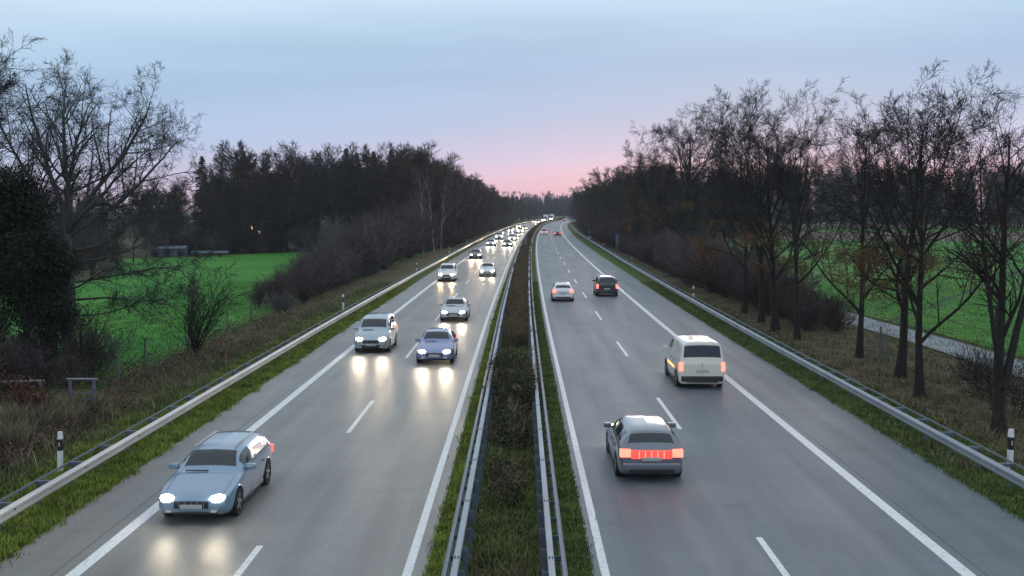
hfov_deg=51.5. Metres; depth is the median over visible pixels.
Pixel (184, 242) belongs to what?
bare shrub
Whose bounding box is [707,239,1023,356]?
field
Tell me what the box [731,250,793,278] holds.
bare shrub
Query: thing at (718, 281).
bare shrub
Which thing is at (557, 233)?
departing car
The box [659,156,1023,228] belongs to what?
distant wood
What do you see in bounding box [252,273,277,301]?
bare shrub
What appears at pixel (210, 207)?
wood tree
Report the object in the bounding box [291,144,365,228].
wood tree
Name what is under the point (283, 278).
bare shrub
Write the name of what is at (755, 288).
bare shrub
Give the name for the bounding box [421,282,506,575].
verge grass
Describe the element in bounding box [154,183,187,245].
wood tree
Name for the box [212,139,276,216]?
wood tree
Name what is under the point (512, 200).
wood tree
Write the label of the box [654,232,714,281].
bare shrub
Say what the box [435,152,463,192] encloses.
wood tree
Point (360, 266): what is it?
bare shrub
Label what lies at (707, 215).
wood tree
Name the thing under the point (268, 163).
wood tree
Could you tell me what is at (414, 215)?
bare shrub
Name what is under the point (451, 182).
wood tree
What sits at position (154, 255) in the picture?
bare shrub
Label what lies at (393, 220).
bare shrub
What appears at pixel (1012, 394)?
bare shrub
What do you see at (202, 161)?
conifer
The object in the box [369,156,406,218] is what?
wood tree
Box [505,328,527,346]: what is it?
median shrub
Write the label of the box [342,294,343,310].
marker post
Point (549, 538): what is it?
guardrail
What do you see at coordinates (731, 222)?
wood tree
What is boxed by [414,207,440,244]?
bare shrub
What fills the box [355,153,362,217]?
conifer
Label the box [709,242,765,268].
bare shrub
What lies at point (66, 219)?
bare tree
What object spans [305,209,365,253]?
bare shrub
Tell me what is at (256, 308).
field grass
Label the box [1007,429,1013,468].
marker post
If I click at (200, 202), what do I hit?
wood tree
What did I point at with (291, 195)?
wood tree
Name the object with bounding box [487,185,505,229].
wood tree
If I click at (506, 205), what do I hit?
wood tree
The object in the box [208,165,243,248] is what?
wood tree
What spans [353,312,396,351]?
oncoming car
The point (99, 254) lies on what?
bare shrub
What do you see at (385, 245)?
bare shrub
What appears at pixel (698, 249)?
bare tree
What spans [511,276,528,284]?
median shrub
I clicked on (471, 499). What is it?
guardrail
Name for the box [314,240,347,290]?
bare shrub
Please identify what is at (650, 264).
bare shrub
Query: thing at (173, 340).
fence wire
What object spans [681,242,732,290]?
bare shrub
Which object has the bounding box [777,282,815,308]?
bare shrub
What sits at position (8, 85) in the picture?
bare tree
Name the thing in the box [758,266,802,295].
bare shrub
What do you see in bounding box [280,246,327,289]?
bare shrub
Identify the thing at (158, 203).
wood tree
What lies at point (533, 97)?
sky
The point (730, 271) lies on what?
bare shrub
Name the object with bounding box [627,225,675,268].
bare shrub
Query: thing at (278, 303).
bare shrub
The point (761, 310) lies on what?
bare tree
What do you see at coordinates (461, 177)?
wood tree
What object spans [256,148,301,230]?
wood tree
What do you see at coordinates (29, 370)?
bare shrub
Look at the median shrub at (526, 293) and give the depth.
83.08 m
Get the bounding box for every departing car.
[540,229,547,234]
[549,282,574,300]
[554,231,560,235]
[592,275,617,295]
[604,415,682,475]
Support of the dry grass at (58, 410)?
on the grass strip at (423, 275)
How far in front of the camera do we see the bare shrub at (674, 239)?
126.94 m
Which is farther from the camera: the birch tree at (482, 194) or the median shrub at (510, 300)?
the birch tree at (482, 194)
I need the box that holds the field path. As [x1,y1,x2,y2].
[812,304,1023,377]
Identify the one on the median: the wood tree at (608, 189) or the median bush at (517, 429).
the median bush at (517, 429)
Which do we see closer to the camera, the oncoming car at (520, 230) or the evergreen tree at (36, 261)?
the evergreen tree at (36, 261)
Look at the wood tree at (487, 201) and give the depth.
349.50 m
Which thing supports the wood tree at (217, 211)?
on the ground at (139, 252)
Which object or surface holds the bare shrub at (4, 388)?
on the field at (248, 267)
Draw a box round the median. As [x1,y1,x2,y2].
[459,218,572,574]
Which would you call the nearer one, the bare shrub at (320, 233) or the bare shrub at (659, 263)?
the bare shrub at (659, 263)
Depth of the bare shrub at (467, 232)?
231.60 m
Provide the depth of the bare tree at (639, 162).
144.41 m
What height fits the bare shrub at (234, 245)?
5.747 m
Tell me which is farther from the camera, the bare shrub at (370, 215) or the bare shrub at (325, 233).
the bare shrub at (370, 215)
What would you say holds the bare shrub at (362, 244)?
on the ground at (139, 252)
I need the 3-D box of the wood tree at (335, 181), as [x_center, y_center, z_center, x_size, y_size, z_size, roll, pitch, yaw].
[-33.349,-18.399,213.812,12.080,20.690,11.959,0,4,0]
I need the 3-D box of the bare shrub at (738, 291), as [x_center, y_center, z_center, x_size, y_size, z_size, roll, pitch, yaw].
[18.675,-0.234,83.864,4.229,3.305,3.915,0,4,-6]
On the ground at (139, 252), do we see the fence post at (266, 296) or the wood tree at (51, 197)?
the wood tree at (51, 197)
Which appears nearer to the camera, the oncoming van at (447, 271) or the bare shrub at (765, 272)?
the bare shrub at (765, 272)
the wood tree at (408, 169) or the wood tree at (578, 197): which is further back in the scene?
the wood tree at (578, 197)
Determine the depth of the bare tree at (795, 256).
60.90 m
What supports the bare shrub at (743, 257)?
on the ground at (139, 252)
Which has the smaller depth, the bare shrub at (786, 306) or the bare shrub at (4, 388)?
the bare shrub at (4, 388)
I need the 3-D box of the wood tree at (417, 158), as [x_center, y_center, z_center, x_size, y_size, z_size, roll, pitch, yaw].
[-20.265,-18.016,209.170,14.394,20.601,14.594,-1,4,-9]
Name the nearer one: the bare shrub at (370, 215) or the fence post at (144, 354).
the fence post at (144, 354)
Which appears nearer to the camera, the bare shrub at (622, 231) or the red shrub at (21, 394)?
the red shrub at (21, 394)
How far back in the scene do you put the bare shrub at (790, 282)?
76.80 m
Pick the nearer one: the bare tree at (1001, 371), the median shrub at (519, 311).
the bare tree at (1001, 371)
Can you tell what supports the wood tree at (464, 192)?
on the ground at (139, 252)
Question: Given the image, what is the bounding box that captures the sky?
[0,0,1023,211]
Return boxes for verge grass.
[0,281,415,565]
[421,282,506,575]
[531,281,1023,575]
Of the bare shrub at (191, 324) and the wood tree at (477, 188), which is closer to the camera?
the bare shrub at (191, 324)
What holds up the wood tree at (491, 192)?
on the ground at (139, 252)
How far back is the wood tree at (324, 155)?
210.74 m
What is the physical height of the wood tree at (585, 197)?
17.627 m
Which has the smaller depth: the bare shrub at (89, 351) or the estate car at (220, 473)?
the estate car at (220, 473)
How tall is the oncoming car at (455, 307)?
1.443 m
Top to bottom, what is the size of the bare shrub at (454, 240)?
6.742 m
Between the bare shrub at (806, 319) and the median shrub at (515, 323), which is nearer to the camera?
the median shrub at (515, 323)
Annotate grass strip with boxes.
[0,219,548,560]
[567,221,1023,517]
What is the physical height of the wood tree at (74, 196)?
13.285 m
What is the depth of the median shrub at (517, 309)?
69.94 m
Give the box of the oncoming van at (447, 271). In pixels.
[437,263,456,280]
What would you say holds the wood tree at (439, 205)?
on the ground at (139, 252)
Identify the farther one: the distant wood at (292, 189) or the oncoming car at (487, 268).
the distant wood at (292, 189)
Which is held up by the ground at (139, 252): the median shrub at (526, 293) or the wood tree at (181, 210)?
the wood tree at (181, 210)
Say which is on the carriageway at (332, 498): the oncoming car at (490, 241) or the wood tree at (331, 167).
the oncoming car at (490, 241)
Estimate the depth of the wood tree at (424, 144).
212.58 m
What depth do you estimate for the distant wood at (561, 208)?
960.06 m
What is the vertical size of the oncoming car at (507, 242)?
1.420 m
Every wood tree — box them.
[33,178,74,238]
[40,185,59,239]
[50,170,107,244]
[72,201,114,270]
[109,191,161,262]
[149,189,182,240]
[151,175,193,242]
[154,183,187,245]
[154,191,190,234]
[158,181,197,236]
[175,149,247,247]
[184,165,246,236]
[189,179,224,237]
[191,189,238,236]
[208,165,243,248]
[211,143,290,251]
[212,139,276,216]
[217,150,260,250]
[229,139,274,251]
[248,148,280,201]
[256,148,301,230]
[259,153,292,209]
[261,145,316,250]
[263,154,308,251]
[267,157,299,232]
[277,140,336,247]
[287,150,336,218]
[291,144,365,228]
[297,157,345,236]
[298,143,338,232]
[320,147,366,224]
[328,140,380,228]
[331,154,376,224]
[354,161,409,221]
[356,141,416,210]
[356,143,389,219]
[358,141,391,201]
[358,143,413,202]
[358,151,397,214]
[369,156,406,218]
[383,163,428,215]
[389,147,437,213]
[391,152,427,205]
[401,167,434,208]
[405,140,449,218]
[413,162,456,236]
[416,140,454,222]
[417,149,460,227]
[417,160,455,248]
[422,164,459,222]
[427,173,472,226]
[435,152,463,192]
[436,153,462,200]
[437,185,472,245]
[443,161,464,203]
[450,189,465,220]
[455,171,478,213]
[458,181,487,232]
[462,188,477,231]
[465,173,483,226]
[468,177,491,232]
[473,188,489,230]
[476,184,495,217]
[483,183,504,216]
[484,186,494,215]
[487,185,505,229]
[496,191,507,225]
[499,197,510,218]
[508,197,518,213]
[525,204,533,219]
[568,186,589,217]
[568,194,579,213]
[573,177,593,221]
[578,172,618,217]
[578,177,602,220]
[584,181,611,214]
[587,165,613,214]
[595,163,633,213]
[600,181,617,218]
[603,168,646,215]
[606,165,646,218]
[615,165,656,217]
[615,174,648,232]
[621,183,655,231]
[627,172,661,240]
[628,155,678,224]
[645,157,683,244]
[645,178,678,230]
[675,170,711,224]
[690,179,726,238]
[693,169,742,251]
[706,176,754,253]
[715,167,764,250]
[718,185,749,247]
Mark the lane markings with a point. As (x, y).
(599, 548)
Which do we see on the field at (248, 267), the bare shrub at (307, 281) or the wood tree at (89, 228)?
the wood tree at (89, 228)
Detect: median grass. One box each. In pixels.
[427,218,570,575]
[531,219,592,575]
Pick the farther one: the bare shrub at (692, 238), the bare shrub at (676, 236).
the bare shrub at (676, 236)
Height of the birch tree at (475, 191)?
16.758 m
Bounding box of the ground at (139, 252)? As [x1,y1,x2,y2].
[3,212,1023,398]
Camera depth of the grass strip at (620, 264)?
50.48 m
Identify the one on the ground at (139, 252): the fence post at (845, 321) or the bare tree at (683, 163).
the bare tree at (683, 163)
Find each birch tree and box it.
[405,164,430,254]
[414,167,436,252]
[437,176,457,250]
[439,164,462,247]
[467,174,482,211]
[477,179,487,212]
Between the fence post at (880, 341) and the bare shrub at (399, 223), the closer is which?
the fence post at (880, 341)
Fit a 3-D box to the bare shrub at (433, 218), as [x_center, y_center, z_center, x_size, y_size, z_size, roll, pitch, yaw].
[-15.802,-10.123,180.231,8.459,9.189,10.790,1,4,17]
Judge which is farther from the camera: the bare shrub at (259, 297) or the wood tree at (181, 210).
the wood tree at (181, 210)
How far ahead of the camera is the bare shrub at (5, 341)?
43.12 m
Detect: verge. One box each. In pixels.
[1,217,568,495]
[573,224,1023,463]
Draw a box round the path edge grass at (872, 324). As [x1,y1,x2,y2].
[816,296,1023,384]
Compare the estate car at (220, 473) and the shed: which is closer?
the estate car at (220, 473)
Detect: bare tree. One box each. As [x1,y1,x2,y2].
[0,28,94,263]
[0,42,97,217]
[0,48,224,373]
[615,120,674,238]
[637,85,760,274]
[676,92,838,331]
[679,78,790,313]
[681,92,821,322]
[738,75,862,340]
[760,88,969,357]
[796,59,1023,396]
[835,60,1023,378]
[902,86,1023,434]
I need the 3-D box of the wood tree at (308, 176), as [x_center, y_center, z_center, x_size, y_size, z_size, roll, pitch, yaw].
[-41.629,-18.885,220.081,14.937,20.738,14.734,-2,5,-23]
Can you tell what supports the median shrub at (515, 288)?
on the median
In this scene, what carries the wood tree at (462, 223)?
on the ground at (139, 252)
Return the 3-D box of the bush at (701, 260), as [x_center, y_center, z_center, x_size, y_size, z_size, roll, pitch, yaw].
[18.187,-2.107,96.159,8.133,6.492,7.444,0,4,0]
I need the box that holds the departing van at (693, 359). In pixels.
[663,335,724,385]
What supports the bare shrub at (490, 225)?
on the ground at (139, 252)
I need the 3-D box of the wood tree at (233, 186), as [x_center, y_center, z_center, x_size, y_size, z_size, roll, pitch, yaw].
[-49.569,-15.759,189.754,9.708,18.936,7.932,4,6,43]
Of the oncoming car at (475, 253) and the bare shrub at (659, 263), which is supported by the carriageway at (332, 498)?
the oncoming car at (475, 253)
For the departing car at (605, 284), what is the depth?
91.30 m
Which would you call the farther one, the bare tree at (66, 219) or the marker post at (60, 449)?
the bare tree at (66, 219)
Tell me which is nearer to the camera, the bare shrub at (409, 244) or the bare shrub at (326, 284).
the bare shrub at (326, 284)
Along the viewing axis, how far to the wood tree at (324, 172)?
194.29 m
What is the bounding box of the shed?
[157,246,187,256]
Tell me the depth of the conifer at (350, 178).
213.81 m
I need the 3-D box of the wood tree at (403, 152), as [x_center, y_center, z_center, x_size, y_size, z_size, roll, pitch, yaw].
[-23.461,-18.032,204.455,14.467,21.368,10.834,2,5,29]
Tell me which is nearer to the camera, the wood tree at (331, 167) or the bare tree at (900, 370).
the bare tree at (900, 370)
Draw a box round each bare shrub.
[0,319,43,384]
[0,326,73,397]
[0,337,21,393]
[0,352,16,375]
[0,372,9,402]
[43,349,98,395]
[56,310,134,377]
[74,229,121,268]
[98,232,126,256]
[132,221,179,251]
[148,246,161,257]
[159,258,249,357]
[162,247,172,257]
[165,228,197,250]
[176,248,184,256]
[183,234,201,254]
[221,222,248,253]
[237,223,274,252]
[241,281,271,306]
[250,220,289,252]
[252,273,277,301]
[263,279,296,305]
[264,260,302,307]
[264,285,299,314]
[278,248,331,286]
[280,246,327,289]
[283,220,323,250]
[283,255,324,300]
[289,282,314,304]
[295,227,319,250]
[295,263,338,295]
[296,253,332,297]
[297,238,349,294]
[300,219,369,251]
[303,226,357,265]
[303,239,361,275]
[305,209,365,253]
[308,225,361,252]
[308,242,363,285]
[314,224,329,244]
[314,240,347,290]
[322,238,365,283]
[329,257,356,288]
[336,211,383,234]
[337,229,371,279]
[338,231,367,280]
[341,254,358,283]
[345,226,375,276]
[347,208,406,269]
[351,230,394,276]
[353,206,396,225]
[355,200,426,253]
[356,217,394,273]
[357,214,422,245]
[359,221,407,272]
[360,200,411,238]
[360,216,417,257]
[368,207,411,264]
[372,221,421,267]
[383,200,433,248]
[385,202,440,255]
[388,191,443,231]
[396,225,422,258]
[401,205,427,252]
[401,219,432,257]
[405,203,440,253]
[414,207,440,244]
[435,215,472,247]
[458,221,480,243]
[481,215,491,233]
[484,214,493,233]
[488,213,502,231]
[567,207,587,230]
[568,207,594,230]
[571,206,592,235]
[598,215,633,251]
[610,222,645,251]
[615,227,657,258]
[617,232,639,257]
[624,230,647,259]
[627,218,682,252]
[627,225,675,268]
[635,236,666,266]
[636,229,659,265]
[643,230,679,271]
[650,223,704,247]
[652,230,707,284]
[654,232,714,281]
[654,243,680,276]
[661,227,727,255]
[661,232,704,246]
[665,241,713,287]
[676,232,724,248]
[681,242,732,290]
[694,245,777,298]
[694,248,742,297]
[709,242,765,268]
[716,235,775,259]
[716,245,781,274]
[721,266,767,300]
[729,260,800,307]
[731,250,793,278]
[734,259,798,291]
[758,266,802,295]
[764,262,832,304]
[766,291,799,318]
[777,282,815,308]
[777,285,823,325]
[782,297,830,330]
[791,285,831,320]
[800,285,857,325]
[805,290,864,332]
[949,345,1023,400]
[950,337,1019,384]
[970,357,1023,418]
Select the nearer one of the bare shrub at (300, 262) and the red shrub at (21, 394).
the red shrub at (21, 394)
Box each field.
[0,250,432,408]
[706,231,1023,240]
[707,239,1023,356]
[724,228,1023,231]
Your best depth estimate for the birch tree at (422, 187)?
176.30 m
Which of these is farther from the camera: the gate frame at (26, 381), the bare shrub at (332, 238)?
the bare shrub at (332, 238)
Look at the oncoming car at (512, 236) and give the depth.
250.32 m
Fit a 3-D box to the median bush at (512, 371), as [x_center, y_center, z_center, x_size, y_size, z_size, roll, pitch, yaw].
[0.049,3.488,41.395,2.568,2.365,9.412,0,4,0]
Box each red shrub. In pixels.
[0,368,69,415]
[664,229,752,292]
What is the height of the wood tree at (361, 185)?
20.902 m
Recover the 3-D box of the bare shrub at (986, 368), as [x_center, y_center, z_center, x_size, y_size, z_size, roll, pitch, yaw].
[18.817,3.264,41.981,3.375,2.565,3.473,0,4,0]
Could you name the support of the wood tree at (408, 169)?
on the ground at (139, 252)
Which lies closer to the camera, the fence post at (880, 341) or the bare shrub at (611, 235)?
the fence post at (880, 341)
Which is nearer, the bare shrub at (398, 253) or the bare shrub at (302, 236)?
the bare shrub at (398, 253)
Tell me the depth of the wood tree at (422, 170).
204.03 m
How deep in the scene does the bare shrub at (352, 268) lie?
106.57 m
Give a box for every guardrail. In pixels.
[0,219,541,532]
[441,242,521,575]
[527,220,567,575]
[570,220,1023,490]
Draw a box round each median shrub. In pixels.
[497,317,531,340]
[501,310,525,324]
[502,322,537,343]
[505,298,527,309]
[505,304,529,314]
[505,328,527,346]
[506,284,528,294]
[506,314,527,326]
[507,292,523,301]
[507,306,533,317]
[508,294,533,309]
[508,305,528,312]
[509,272,530,279]
[509,288,532,300]
[509,307,536,322]
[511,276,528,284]
[511,310,531,329]
[512,300,535,315]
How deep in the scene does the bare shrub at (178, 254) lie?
166.30 m
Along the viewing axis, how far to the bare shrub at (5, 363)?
40.45 m
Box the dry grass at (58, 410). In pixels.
[0,278,1023,575]
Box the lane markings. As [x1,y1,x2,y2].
[65,218,975,575]
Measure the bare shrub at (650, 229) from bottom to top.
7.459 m
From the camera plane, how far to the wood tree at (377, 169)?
198.53 m
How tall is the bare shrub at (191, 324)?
5.261 m
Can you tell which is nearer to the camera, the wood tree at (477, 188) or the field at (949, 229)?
the wood tree at (477, 188)
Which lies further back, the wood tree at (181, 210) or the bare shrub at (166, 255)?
the wood tree at (181, 210)
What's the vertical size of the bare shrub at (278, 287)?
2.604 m
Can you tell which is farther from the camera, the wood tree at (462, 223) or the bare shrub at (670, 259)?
the wood tree at (462, 223)
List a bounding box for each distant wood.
[38,181,199,246]
[207,155,441,235]
[507,190,578,217]
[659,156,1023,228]
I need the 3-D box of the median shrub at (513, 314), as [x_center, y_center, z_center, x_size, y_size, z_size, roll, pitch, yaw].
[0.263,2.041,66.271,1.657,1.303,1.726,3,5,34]
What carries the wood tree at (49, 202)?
on the ground at (139, 252)
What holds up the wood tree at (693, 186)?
on the ground at (139, 252)
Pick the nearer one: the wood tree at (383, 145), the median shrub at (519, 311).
the median shrub at (519, 311)
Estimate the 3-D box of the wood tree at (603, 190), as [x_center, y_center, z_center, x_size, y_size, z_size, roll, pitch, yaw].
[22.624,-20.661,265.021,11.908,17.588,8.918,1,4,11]
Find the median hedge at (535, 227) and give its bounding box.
[529,218,563,231]
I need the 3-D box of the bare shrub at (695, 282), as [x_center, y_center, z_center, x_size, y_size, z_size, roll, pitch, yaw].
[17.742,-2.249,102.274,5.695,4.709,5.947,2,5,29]
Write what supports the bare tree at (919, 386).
on the ground at (139, 252)
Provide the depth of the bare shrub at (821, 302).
68.22 m
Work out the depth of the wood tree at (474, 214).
270.12 m
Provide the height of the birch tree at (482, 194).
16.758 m
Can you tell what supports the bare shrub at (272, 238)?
on the field at (248, 267)
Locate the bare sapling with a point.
(82, 344)
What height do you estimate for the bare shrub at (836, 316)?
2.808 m
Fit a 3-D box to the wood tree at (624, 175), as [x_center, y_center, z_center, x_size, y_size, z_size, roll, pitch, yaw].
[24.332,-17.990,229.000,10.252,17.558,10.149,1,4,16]
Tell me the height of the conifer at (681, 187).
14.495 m
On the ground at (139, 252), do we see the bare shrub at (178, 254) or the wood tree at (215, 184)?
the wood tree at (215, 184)
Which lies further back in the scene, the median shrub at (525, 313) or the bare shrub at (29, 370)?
the median shrub at (525, 313)
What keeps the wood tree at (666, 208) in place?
on the ground at (139, 252)
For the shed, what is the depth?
168.60 m
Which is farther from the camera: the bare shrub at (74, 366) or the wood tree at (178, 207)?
the wood tree at (178, 207)
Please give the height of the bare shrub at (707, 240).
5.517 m
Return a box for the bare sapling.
[63,284,137,385]
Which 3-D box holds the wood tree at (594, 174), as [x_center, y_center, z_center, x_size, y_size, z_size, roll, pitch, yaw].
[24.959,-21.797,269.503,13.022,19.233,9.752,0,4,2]
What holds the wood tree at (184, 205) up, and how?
on the ground at (139, 252)
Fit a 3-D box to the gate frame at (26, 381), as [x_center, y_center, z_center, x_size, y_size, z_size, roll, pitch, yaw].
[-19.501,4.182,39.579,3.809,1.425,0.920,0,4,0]
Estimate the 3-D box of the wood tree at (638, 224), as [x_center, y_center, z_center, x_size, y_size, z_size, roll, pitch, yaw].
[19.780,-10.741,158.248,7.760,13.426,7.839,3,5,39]
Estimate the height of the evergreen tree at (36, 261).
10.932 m
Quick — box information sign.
[615,234,618,254]
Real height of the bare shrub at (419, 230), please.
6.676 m
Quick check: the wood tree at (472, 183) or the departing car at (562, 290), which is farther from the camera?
the wood tree at (472, 183)
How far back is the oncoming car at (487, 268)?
118.94 m
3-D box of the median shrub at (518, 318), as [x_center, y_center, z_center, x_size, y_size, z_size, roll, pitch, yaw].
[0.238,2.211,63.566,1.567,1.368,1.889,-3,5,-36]
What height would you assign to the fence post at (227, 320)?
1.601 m
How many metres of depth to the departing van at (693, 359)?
44.15 m
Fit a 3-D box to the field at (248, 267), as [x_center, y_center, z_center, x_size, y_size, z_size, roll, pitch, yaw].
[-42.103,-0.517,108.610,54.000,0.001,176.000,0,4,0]
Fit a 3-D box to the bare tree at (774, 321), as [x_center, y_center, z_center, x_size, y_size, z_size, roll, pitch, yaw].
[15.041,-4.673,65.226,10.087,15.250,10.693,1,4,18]
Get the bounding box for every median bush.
[479,341,545,413]
[484,392,536,451]
[484,449,531,508]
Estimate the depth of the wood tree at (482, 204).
293.52 m
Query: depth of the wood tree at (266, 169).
206.03 m
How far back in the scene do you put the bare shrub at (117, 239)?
170.22 m
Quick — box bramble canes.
[6,296,560,575]
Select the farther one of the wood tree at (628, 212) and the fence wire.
the wood tree at (628, 212)
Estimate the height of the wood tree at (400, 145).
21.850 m
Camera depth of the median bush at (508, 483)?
28.33 m
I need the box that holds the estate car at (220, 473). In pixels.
[159,430,272,514]
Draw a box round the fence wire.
[121,301,268,378]
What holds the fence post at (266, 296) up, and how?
on the field at (248, 267)
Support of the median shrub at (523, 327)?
on the median
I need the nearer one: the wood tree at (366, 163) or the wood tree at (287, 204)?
the wood tree at (287, 204)
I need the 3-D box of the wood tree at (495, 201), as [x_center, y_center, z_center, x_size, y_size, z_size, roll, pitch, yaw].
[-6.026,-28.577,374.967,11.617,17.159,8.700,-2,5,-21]
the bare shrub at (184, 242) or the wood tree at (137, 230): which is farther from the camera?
the bare shrub at (184, 242)
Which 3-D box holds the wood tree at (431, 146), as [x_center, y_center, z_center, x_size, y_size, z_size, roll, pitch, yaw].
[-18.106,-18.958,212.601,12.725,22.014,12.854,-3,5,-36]
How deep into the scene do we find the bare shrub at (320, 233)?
192.40 m
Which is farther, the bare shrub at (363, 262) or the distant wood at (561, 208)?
the distant wood at (561, 208)
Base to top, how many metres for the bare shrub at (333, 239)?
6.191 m
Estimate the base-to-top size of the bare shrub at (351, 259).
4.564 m
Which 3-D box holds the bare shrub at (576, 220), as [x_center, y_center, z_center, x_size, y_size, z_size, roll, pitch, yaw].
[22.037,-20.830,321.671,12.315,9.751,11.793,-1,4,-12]
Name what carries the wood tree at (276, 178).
on the ground at (139, 252)
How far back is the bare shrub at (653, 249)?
125.10 m
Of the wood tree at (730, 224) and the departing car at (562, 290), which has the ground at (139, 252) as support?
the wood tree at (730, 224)
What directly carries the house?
on the ground at (139, 252)
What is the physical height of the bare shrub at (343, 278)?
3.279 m
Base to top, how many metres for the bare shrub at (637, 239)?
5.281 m
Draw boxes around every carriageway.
[0,217,572,575]
[535,219,1023,575]
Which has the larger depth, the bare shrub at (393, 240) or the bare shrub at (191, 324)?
the bare shrub at (393, 240)
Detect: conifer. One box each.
[188,156,219,249]
[335,148,357,227]
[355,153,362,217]
[672,171,689,235]
[676,196,688,239]
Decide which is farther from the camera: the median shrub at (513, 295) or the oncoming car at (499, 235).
the oncoming car at (499, 235)
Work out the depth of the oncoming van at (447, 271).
111.10 m
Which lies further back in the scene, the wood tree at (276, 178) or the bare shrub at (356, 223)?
the wood tree at (276, 178)
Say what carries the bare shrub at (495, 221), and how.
on the ground at (139, 252)
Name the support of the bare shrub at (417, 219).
on the ground at (139, 252)
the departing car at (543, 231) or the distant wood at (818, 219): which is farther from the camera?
the distant wood at (818, 219)
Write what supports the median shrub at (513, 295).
on the median
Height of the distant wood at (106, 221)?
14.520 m
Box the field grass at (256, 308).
[4,280,1023,387]
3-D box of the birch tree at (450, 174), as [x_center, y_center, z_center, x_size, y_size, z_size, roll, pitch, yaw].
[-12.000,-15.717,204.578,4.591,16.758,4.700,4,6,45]
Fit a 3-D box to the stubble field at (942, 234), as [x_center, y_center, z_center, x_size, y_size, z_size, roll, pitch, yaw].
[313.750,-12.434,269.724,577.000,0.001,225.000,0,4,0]
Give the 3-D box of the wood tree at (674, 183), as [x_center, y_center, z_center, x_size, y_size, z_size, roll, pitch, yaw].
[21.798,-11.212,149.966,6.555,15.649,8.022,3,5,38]
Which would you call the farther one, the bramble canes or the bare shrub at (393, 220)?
the bare shrub at (393, 220)
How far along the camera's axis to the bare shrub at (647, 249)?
136.67 m
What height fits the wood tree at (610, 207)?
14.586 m
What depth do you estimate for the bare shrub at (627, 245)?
165.77 m
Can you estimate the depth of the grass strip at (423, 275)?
37.27 m
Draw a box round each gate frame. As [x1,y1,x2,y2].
[0,380,43,389]
[66,378,97,413]
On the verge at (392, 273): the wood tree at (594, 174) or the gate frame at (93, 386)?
the gate frame at (93, 386)
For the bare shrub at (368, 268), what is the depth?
119.20 m
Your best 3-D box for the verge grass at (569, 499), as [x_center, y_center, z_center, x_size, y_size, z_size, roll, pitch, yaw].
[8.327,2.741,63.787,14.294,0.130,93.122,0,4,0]
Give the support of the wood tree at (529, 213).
on the ground at (139, 252)
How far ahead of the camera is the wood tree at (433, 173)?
203.62 m
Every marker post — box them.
[57,431,62,471]
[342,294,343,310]
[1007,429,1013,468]
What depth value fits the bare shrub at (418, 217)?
172.74 m
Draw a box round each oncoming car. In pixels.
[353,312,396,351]
[415,328,457,362]
[439,296,470,319]
[469,249,482,258]
[478,262,496,275]
[486,239,495,245]
[495,232,503,239]
[502,240,512,246]
[508,233,516,240]
[517,228,523,232]
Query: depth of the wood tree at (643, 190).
165.63 m
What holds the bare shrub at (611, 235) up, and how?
on the ground at (139, 252)
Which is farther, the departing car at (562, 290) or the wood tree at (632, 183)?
the wood tree at (632, 183)
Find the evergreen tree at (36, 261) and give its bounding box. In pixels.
[0,164,93,380]
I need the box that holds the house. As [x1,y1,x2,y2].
[225,206,284,250]
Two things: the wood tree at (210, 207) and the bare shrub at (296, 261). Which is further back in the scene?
the wood tree at (210, 207)
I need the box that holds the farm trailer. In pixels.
[191,251,228,256]
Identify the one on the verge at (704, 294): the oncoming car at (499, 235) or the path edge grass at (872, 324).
the path edge grass at (872, 324)
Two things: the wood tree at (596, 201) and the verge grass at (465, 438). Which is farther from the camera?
the wood tree at (596, 201)
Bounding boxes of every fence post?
[117,354,119,388]
[143,338,145,368]
[226,311,227,331]
[250,298,251,319]
[256,292,276,312]
[844,309,846,337]
[865,326,894,361]
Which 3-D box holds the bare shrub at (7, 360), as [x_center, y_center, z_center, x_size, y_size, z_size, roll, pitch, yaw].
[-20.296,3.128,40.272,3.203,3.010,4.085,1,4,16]
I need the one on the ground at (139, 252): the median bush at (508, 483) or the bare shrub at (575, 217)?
the bare shrub at (575, 217)
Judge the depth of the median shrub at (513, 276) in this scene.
102.44 m
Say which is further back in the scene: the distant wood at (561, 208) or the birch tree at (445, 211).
the distant wood at (561, 208)
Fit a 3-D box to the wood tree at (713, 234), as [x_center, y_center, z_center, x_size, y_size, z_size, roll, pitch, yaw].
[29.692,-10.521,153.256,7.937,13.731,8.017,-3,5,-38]
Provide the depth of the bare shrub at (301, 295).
83.95 m

